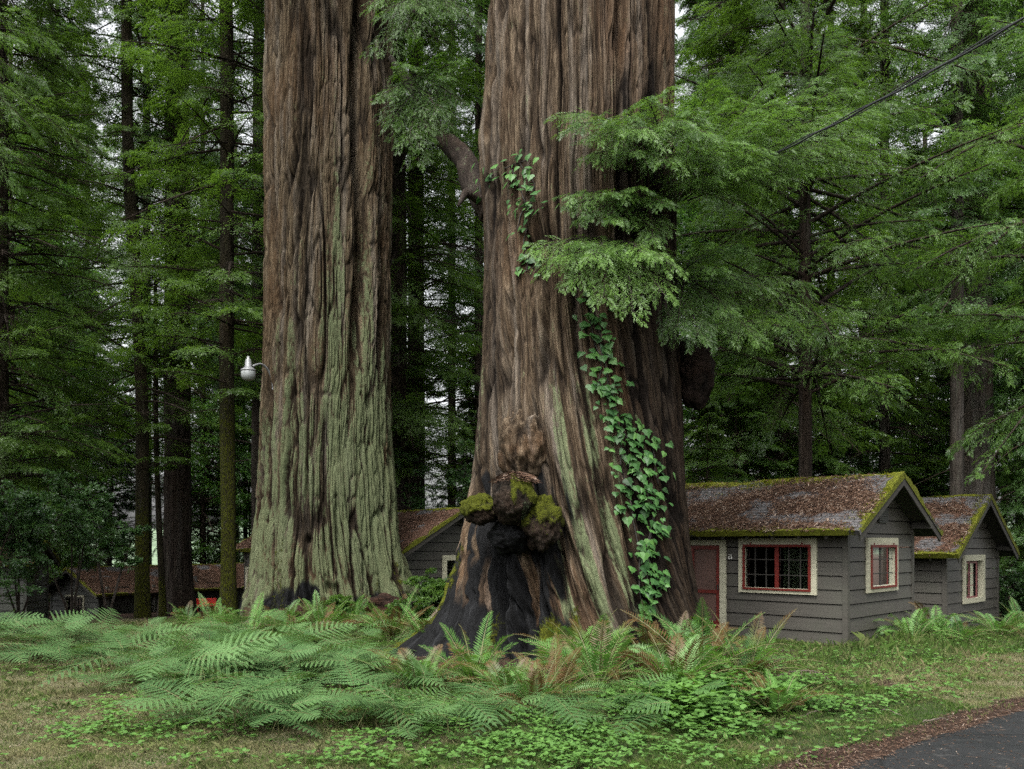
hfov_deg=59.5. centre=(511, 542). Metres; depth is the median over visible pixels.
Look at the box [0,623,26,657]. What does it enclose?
bracken fern
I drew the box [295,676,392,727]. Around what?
bracken fern
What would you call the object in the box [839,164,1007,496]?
broadleaf tree
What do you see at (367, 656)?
bracken fern
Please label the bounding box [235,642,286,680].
bracken fern
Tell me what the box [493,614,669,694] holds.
sword fern
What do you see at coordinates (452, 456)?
conifer tree
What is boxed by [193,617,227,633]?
bracken fern
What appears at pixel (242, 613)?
bracken fern
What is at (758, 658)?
sword fern
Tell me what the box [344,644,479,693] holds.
sword fern
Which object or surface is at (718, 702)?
undergrowth
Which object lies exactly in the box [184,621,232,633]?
bracken fern
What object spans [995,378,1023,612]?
conifer tree
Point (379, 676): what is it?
bracken fern
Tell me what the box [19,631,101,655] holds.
bracken fern
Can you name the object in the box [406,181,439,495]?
conifer tree
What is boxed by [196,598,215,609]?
bench
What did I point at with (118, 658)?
bracken fern
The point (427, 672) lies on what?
bracken fern
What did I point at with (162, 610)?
conifer tree
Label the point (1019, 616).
sword fern
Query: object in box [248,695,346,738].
bracken fern
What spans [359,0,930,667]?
redwood tree
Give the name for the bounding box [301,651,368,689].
bracken fern
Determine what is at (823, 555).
cabin
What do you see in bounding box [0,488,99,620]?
evergreen shrub
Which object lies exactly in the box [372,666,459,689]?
bracken fern
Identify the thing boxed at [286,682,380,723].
bracken fern
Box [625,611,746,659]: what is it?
sword fern
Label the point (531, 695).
bracken fern
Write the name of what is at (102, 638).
bracken fern
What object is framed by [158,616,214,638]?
bracken fern
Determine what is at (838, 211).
conifer tree
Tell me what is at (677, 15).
sky
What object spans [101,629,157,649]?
bracken fern
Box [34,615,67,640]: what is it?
bracken fern
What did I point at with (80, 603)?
window
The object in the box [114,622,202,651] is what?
bracken fern
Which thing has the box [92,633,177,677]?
bracken fern
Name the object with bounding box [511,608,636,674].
sword fern
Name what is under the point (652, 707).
bracken fern
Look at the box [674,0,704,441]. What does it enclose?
conifer tree
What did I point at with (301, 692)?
bracken fern
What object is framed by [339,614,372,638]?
bracken fern
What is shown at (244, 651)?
bracken fern
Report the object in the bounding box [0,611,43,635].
bracken fern
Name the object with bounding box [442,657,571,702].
sword fern
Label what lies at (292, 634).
bracken fern
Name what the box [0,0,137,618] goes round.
conifer tree
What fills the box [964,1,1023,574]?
conifer tree
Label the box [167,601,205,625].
sword fern
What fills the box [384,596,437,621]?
huckleberry shrub
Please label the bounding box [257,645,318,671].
bracken fern
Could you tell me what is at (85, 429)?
broadleaf tree
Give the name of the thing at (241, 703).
bracken fern
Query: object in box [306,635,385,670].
bracken fern
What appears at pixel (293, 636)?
bracken fern
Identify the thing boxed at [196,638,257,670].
bracken fern
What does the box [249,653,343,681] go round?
bracken fern
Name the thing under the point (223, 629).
bracken fern
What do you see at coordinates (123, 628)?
bracken fern
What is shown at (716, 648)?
sword fern
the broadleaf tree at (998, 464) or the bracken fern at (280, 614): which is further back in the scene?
the broadleaf tree at (998, 464)
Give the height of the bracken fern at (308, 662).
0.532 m
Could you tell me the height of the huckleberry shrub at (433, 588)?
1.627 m
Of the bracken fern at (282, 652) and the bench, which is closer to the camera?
the bracken fern at (282, 652)
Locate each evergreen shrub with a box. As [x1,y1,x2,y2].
[0,479,56,604]
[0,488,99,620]
[12,468,124,621]
[73,511,150,619]
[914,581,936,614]
[999,567,1023,620]
[1003,560,1023,607]
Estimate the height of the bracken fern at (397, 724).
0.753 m
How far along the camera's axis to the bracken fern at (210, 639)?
14.84 m
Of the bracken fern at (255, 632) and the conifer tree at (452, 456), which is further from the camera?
the conifer tree at (452, 456)
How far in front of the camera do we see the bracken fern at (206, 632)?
17.72 m
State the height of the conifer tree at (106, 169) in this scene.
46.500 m
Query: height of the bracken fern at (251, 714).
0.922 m
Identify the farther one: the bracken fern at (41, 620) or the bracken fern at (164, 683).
the bracken fern at (41, 620)
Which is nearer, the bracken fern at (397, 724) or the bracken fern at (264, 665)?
the bracken fern at (397, 724)
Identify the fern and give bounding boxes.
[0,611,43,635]
[0,612,74,658]
[0,613,64,651]
[0,619,74,664]
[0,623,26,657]
[0,624,81,656]
[0,625,45,661]
[0,640,43,660]
[0,642,56,671]
[1,628,99,659]
[5,610,89,644]
[16,615,94,663]
[18,646,87,665]
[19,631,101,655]
[22,635,77,648]
[24,627,73,644]
[30,607,132,653]
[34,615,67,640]
[39,657,168,688]
[43,622,102,650]
[61,640,113,658]
[64,643,131,670]
[64,662,156,687]
[66,614,110,640]
[70,627,163,642]
[71,634,180,669]
[75,640,108,657]
[77,624,110,639]
[78,633,131,653]
[82,647,181,683]
[87,625,137,649]
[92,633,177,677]
[96,648,154,665]
[100,648,137,674]
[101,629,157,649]
[104,622,187,644]
[104,631,180,666]
[109,638,195,657]
[110,645,173,681]
[111,650,178,692]
[112,665,295,725]
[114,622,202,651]
[115,666,211,699]
[117,630,190,655]
[121,671,248,730]
[126,640,209,663]
[127,656,213,697]
[129,622,181,647]
[129,626,167,642]
[132,659,194,679]
[138,617,179,643]
[144,628,257,677]
[152,635,221,675]
[157,655,212,682]
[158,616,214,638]
[158,646,279,676]
[159,638,257,695]
[159,695,242,729]
[161,639,256,663]
[162,624,259,641]
[165,644,193,667]
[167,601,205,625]
[167,650,238,679]
[169,592,247,626]
[169,631,281,692]
[176,664,312,734]
[180,679,314,733]
[183,591,308,636]
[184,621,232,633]
[186,610,257,628]
[187,624,251,639]
[188,632,228,666]
[189,615,244,633]
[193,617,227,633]
[195,679,295,725]
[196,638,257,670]
[199,632,231,645]
[201,615,249,635]
[201,633,257,647]
[203,658,282,678]
[204,627,245,645]
[205,626,249,638]
[206,638,267,653]
[209,652,288,684]
[214,635,270,657]
[215,641,331,682]
[219,650,299,680]
[225,625,274,641]
[230,653,306,679]
[230,657,286,690]
[232,643,320,700]
[234,685,312,719]
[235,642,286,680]
[236,642,332,680]
[237,630,274,656]
[240,691,320,727]
[240,701,315,729]
[241,599,312,627]
[248,667,344,710]
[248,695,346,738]
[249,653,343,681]
[249,665,343,687]
[249,672,319,702]
[250,648,356,683]
[252,617,323,664]
[253,667,341,725]
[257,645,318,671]
[260,607,335,633]
[261,621,356,657]
[265,609,326,645]
[271,633,331,661]
[273,635,363,684]
[276,625,308,635]
[278,604,320,622]
[278,634,319,671]
[279,591,367,632]
[285,639,365,668]
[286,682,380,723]
[289,622,318,642]
[295,649,367,673]
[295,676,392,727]
[297,632,389,687]
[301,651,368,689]
[303,639,392,677]
[305,621,350,643]
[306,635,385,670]
[308,595,396,625]
[311,642,399,672]
[318,659,375,687]
[323,660,418,722]
[332,687,452,730]
[335,668,375,684]
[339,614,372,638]
[339,686,460,735]
[340,673,458,742]
[343,584,432,641]
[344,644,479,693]
[346,643,387,665]
[347,685,431,722]
[350,606,411,627]
[357,619,408,642]
[361,628,415,654]
[366,656,432,691]
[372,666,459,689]
[382,603,438,633]
[384,686,498,737]
[389,610,556,689]
[396,586,421,602]
[397,631,414,641]
[406,655,498,708]
[439,682,532,735]
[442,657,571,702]
[447,682,523,713]
[470,641,596,716]
[487,632,620,708]
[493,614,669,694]
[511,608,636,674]
[523,680,603,712]
[526,695,607,729]
[541,692,624,723]
[593,673,676,701]
[593,679,671,715]
[598,599,712,663]
[606,678,725,735]
[609,631,761,691]
[617,597,788,688]
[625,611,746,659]
[677,608,825,679]
[721,668,845,722]
[870,607,967,642]
[891,601,991,641]
[921,613,1012,641]
[949,610,1023,636]
[968,597,1023,633]
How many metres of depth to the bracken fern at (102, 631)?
17.73 m
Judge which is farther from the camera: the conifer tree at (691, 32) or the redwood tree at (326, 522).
the conifer tree at (691, 32)
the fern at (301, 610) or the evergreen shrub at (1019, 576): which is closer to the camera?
the fern at (301, 610)
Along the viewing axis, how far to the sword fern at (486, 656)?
13.57 m
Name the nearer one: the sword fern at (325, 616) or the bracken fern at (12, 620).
the bracken fern at (12, 620)
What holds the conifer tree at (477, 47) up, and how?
on the ground at (870, 752)
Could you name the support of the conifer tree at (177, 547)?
on the ground at (870, 752)
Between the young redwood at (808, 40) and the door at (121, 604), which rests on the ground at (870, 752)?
the young redwood at (808, 40)
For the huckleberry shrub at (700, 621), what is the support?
on the ground at (870, 752)
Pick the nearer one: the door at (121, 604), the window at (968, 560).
the window at (968, 560)
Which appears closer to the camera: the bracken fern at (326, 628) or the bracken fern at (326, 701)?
the bracken fern at (326, 701)
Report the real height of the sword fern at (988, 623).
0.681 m
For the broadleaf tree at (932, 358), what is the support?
on the ground at (870, 752)
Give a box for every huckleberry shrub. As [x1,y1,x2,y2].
[318,594,367,622]
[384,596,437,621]
[403,567,447,612]
[689,617,715,635]
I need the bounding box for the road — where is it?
[848,709,1023,768]
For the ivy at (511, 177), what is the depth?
16.03 m
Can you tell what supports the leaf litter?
on the ground at (870, 752)
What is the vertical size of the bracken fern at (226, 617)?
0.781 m
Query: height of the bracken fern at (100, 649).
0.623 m
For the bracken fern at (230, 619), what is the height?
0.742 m
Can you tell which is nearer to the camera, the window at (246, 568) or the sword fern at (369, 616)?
the sword fern at (369, 616)
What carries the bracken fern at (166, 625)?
on the ground at (870, 752)
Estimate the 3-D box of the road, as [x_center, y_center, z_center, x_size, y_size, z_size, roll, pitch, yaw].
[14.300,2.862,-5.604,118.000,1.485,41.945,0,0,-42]
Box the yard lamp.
[240,356,272,389]
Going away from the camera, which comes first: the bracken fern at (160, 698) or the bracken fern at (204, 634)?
the bracken fern at (160, 698)
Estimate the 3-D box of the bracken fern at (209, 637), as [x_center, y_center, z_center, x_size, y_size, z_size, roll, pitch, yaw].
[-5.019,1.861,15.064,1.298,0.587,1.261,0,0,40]
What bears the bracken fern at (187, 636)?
on the ground at (870, 752)
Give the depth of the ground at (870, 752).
10.62 m
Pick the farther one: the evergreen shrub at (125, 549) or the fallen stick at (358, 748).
the evergreen shrub at (125, 549)
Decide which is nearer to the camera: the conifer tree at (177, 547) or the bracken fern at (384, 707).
the bracken fern at (384, 707)
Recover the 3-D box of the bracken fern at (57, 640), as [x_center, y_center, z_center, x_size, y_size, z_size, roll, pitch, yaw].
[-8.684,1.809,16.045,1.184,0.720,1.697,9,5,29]
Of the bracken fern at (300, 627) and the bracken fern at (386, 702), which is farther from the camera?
the bracken fern at (300, 627)
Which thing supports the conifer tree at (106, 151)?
on the ground at (870, 752)
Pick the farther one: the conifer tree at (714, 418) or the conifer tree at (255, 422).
the conifer tree at (255, 422)
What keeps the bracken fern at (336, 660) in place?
on the ground at (870, 752)
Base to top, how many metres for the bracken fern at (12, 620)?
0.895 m
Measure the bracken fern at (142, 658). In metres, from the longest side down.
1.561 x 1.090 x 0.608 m
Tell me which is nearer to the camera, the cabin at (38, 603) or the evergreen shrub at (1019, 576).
the evergreen shrub at (1019, 576)
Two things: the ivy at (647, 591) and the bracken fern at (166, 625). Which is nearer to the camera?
the ivy at (647, 591)
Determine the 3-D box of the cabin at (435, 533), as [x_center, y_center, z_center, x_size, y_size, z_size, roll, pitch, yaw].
[-5.681,0.863,34.882,11.392,4.275,5.820,0,0,44]
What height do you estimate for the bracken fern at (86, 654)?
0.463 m
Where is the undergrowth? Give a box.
[0,618,1023,768]
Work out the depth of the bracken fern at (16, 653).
14.83 m
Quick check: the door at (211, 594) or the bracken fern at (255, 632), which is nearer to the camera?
the bracken fern at (255, 632)
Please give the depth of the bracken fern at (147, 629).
18.95 m
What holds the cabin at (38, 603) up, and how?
on the ground at (870, 752)
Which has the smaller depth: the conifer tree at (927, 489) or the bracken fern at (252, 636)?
the bracken fern at (252, 636)
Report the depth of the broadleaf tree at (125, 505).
56.29 m
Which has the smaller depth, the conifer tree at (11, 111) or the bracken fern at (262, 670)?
the bracken fern at (262, 670)
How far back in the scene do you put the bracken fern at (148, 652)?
14.68 m
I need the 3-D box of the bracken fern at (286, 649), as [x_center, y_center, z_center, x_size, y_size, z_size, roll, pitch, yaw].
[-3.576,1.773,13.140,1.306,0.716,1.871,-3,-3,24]
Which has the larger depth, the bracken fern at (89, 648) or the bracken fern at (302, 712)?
the bracken fern at (89, 648)
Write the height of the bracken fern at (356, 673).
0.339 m
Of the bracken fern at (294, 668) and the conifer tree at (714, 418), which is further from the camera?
the conifer tree at (714, 418)
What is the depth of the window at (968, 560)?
25.82 m
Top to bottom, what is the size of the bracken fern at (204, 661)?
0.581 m
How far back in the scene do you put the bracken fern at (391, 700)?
10.82 m
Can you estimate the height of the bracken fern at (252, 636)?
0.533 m
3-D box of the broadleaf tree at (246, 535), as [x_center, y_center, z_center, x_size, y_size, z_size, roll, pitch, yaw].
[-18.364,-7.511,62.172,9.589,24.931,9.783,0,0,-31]
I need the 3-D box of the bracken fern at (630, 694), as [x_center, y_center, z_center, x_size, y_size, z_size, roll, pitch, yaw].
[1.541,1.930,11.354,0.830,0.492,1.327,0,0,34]
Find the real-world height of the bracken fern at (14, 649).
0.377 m
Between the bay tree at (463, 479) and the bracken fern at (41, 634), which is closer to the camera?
the bracken fern at (41, 634)
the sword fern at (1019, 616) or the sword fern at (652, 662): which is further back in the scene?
the sword fern at (1019, 616)
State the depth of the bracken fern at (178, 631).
16.69 m
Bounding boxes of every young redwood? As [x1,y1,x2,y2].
[675,0,1023,477]
[881,9,1023,485]
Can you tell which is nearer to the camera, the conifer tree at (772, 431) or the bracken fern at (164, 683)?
the bracken fern at (164, 683)
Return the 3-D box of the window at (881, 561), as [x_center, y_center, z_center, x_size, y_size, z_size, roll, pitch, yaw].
[8.261,0.505,20.225,0.324,1.210,1.730,0,0,44]
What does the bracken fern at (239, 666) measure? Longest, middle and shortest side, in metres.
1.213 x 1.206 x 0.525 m
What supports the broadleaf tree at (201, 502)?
on the ground at (870, 752)
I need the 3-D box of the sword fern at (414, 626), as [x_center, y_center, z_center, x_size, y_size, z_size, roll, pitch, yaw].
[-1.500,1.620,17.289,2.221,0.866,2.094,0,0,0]
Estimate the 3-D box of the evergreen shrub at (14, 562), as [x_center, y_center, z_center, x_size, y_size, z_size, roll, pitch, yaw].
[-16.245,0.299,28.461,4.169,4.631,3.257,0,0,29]
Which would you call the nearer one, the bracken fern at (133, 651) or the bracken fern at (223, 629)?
the bracken fern at (133, 651)
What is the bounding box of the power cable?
[696,17,1023,189]
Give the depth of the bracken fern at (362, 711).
10.44 m
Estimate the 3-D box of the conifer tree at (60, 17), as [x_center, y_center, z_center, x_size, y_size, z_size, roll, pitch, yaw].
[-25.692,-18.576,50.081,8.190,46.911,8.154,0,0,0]
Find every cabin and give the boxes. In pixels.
[0,540,60,621]
[49,562,248,614]
[236,507,463,602]
[685,471,942,643]
[904,494,1019,627]
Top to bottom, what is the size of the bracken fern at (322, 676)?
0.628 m
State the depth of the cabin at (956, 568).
25.18 m
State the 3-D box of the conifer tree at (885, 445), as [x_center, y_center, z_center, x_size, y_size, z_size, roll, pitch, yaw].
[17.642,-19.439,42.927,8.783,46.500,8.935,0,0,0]
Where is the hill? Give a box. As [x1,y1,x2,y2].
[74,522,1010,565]
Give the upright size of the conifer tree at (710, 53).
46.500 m
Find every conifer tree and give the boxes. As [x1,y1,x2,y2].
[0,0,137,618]
[8,0,130,612]
[8,4,61,495]
[10,1,131,552]
[11,454,57,601]
[24,0,254,617]
[27,408,77,570]
[56,443,117,567]
[62,100,130,402]
[69,0,260,616]
[88,0,196,564]
[92,0,264,614]
[133,2,250,563]
[153,281,166,616]
[190,0,264,557]
[191,471,240,563]
[196,130,251,536]
[214,412,250,562]
[390,0,484,510]
[405,0,487,509]
[406,0,486,507]
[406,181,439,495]
[424,0,489,454]
[431,410,477,507]
[456,0,488,492]
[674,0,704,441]
[674,0,749,481]
[675,0,826,482]
[675,0,837,477]
[683,0,898,481]
[684,375,746,482]
[685,308,795,482]
[734,366,794,482]
[763,0,910,476]
[792,6,933,495]
[794,0,998,480]
[812,402,863,476]
[818,361,904,476]
[858,0,1023,537]
[867,0,1023,613]
[870,134,950,485]
[913,437,949,496]
[933,1,1023,599]
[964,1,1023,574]
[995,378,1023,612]
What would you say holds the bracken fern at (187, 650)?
on the ground at (870, 752)
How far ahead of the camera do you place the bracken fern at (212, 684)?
10.73 m
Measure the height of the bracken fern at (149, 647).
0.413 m
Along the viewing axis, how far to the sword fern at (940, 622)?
20.31 m
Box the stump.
[362,593,404,613]
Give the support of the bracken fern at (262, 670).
on the ground at (870, 752)
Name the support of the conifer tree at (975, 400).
on the ground at (870, 752)
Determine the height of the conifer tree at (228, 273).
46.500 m
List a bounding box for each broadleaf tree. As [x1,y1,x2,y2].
[8,114,128,573]
[17,233,134,565]
[58,369,163,566]
[116,221,251,563]
[190,255,251,560]
[428,246,483,503]
[675,86,815,482]
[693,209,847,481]
[772,329,897,476]
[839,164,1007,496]
[866,232,1008,496]
[899,160,1023,602]
[992,181,1023,571]
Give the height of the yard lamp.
0.847 m
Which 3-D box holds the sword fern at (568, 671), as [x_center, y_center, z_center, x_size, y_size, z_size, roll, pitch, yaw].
[0.513,1.749,11.987,2.066,0.969,1.712,0,0,-28]
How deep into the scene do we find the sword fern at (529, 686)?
11.36 m
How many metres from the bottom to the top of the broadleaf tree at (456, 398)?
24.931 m
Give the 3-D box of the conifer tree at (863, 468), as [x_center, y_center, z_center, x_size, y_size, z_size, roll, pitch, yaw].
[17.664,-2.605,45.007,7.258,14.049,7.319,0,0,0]
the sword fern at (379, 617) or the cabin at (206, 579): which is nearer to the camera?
the sword fern at (379, 617)
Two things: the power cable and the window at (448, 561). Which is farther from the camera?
the window at (448, 561)
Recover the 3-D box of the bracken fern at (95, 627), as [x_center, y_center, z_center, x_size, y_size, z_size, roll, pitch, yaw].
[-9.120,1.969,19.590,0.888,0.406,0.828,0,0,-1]
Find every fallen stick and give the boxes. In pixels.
[332,720,431,760]
[863,708,900,714]
[921,717,948,722]
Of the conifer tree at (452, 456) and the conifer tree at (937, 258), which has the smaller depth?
the conifer tree at (452, 456)
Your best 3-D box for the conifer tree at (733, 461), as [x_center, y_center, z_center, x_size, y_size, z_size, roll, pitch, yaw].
[9.133,-3.009,37.035,7.497,14.049,7.608,0,0,0]
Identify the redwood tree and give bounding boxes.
[0,18,100,194]
[233,0,489,615]
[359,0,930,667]
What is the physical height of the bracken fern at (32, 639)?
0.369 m
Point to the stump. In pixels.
(381, 600)
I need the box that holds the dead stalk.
[777,670,829,680]
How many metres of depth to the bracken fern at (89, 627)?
17.34 m
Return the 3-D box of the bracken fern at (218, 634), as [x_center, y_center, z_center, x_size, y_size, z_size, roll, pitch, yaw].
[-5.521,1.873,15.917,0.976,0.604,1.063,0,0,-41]
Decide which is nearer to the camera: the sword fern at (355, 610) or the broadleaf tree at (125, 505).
the sword fern at (355, 610)
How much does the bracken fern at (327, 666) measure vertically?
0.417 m
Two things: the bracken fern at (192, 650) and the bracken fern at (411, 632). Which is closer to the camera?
the bracken fern at (192, 650)
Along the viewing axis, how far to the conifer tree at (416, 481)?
41.75 m
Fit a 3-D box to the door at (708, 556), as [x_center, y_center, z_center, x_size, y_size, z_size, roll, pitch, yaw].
[4.566,1.000,21.207,1.120,2.100,0.066,0,0,44]
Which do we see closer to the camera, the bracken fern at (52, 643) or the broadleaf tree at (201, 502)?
the bracken fern at (52, 643)
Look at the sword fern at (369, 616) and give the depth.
23.15 m
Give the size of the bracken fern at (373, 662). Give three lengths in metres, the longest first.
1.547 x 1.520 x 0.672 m
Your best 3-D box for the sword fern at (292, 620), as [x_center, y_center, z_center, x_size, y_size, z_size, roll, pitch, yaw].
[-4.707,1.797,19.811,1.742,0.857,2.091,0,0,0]
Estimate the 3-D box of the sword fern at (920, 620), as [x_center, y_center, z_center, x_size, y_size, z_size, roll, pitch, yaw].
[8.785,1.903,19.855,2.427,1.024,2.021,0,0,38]
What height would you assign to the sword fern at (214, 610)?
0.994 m
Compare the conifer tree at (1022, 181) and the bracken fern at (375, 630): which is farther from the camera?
the conifer tree at (1022, 181)
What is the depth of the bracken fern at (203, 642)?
14.30 m
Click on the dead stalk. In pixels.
(801, 673)
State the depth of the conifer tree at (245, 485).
59.55 m
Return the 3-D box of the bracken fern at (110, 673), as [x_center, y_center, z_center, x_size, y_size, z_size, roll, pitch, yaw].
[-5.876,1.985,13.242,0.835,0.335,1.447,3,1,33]
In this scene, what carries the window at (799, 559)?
in the cabin at (823, 555)
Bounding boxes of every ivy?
[471,149,546,276]
[572,290,675,619]
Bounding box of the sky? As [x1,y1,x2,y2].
[8,0,1014,528]
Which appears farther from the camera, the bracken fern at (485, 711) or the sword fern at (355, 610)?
the sword fern at (355, 610)
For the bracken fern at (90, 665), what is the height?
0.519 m
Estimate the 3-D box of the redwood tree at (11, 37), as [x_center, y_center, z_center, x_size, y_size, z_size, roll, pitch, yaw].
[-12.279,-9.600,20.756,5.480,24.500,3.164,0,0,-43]
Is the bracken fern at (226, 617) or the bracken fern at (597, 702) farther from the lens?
the bracken fern at (226, 617)
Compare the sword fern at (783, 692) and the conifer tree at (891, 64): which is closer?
the sword fern at (783, 692)
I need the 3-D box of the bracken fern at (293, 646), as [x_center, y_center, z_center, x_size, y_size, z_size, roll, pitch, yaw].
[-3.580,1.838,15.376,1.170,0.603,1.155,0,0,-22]
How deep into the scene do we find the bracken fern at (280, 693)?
11.24 m
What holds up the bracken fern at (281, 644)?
on the ground at (870, 752)
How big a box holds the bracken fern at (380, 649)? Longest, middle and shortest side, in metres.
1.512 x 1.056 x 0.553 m
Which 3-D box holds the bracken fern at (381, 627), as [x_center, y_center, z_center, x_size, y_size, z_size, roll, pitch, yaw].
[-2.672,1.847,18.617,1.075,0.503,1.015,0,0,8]
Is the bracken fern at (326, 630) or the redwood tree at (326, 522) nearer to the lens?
the bracken fern at (326, 630)
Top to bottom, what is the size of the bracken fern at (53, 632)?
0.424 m
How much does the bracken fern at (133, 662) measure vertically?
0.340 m
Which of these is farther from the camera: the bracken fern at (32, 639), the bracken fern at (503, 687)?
the bracken fern at (32, 639)
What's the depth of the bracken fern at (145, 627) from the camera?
18.73 m
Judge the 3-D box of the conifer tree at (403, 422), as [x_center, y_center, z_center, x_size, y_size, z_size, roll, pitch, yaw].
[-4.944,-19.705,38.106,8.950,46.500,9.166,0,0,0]
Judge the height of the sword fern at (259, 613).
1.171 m
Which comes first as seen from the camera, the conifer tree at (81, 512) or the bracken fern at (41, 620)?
the bracken fern at (41, 620)
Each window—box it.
[65,595,87,614]
[245,567,248,588]
[431,555,455,582]
[738,538,816,594]
[859,538,897,592]
[956,554,984,603]
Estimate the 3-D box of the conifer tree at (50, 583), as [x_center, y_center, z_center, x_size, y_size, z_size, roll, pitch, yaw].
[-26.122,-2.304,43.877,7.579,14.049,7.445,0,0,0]
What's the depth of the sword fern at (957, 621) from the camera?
20.19 m
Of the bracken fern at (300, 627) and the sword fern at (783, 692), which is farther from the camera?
the bracken fern at (300, 627)
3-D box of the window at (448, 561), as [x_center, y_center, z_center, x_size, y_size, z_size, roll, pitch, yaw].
[-2.118,0.925,31.282,0.319,0.950,1.650,0,0,44]
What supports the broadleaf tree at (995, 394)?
on the ground at (870, 752)
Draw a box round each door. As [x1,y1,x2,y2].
[113,586,128,613]
[206,582,218,609]
[690,540,726,629]
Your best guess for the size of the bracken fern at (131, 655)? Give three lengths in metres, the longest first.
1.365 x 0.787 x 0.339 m
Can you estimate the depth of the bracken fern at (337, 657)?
13.85 m
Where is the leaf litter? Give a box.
[1,615,1023,768]
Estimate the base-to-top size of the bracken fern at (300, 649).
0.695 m
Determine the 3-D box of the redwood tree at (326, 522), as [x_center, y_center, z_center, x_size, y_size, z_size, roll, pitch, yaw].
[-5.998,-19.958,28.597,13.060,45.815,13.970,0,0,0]
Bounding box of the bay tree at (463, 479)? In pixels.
[393,438,474,551]
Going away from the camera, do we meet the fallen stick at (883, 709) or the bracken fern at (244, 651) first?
the fallen stick at (883, 709)
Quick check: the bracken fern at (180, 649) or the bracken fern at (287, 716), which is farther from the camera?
the bracken fern at (180, 649)
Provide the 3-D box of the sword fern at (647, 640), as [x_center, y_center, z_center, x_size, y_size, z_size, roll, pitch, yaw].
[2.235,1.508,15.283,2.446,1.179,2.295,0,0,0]
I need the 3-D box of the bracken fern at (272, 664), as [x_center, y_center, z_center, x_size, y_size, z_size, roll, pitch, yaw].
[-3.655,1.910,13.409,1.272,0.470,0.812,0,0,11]
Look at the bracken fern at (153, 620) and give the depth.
18.98 m
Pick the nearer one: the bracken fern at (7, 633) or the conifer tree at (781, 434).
the bracken fern at (7, 633)
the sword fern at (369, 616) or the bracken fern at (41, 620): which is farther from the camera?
the sword fern at (369, 616)
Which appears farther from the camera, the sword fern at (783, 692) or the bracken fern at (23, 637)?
the bracken fern at (23, 637)
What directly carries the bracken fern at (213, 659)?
on the ground at (870, 752)
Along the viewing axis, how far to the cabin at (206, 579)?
46.65 m
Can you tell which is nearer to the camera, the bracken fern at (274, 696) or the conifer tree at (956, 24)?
the bracken fern at (274, 696)
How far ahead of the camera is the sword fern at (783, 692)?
11.22 m
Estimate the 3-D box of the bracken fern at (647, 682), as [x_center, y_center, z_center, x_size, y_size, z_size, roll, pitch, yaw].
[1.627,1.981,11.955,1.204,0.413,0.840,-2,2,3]
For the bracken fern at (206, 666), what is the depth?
13.45 m
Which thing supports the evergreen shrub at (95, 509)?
on the ground at (870, 752)
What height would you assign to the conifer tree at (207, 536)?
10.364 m
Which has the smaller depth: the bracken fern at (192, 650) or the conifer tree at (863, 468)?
the bracken fern at (192, 650)
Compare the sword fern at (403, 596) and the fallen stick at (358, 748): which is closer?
the fallen stick at (358, 748)
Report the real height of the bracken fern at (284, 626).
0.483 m
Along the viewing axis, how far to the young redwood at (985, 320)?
24.18 m
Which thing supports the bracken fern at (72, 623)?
on the ground at (870, 752)
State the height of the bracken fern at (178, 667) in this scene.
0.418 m
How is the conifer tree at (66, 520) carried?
on the ground at (870, 752)
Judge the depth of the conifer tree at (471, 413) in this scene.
39.76 m
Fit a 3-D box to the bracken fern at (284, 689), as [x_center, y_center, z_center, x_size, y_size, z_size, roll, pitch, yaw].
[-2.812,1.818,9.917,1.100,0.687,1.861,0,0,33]
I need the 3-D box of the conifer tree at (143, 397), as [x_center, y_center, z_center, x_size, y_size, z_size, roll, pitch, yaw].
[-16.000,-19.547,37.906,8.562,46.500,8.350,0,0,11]
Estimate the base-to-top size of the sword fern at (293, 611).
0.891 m
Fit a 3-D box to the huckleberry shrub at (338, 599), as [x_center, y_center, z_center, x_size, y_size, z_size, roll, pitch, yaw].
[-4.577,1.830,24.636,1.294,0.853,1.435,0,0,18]
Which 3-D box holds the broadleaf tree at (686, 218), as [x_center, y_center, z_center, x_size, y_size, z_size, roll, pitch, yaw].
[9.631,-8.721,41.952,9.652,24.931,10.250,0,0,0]
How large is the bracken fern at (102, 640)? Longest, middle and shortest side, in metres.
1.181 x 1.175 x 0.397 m
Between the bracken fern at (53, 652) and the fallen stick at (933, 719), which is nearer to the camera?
the fallen stick at (933, 719)
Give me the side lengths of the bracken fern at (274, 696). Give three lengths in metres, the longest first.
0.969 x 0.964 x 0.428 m
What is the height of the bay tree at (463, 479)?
7.560 m
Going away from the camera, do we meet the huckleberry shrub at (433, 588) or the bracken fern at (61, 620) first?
the bracken fern at (61, 620)
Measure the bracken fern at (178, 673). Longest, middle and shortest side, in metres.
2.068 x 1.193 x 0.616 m
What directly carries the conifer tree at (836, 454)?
on the ground at (870, 752)
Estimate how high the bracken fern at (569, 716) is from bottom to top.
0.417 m
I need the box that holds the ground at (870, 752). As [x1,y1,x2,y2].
[0,586,1023,768]
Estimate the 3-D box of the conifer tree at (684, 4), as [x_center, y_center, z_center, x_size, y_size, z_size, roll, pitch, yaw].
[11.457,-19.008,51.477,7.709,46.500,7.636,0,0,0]
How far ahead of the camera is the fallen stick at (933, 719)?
10.65 m

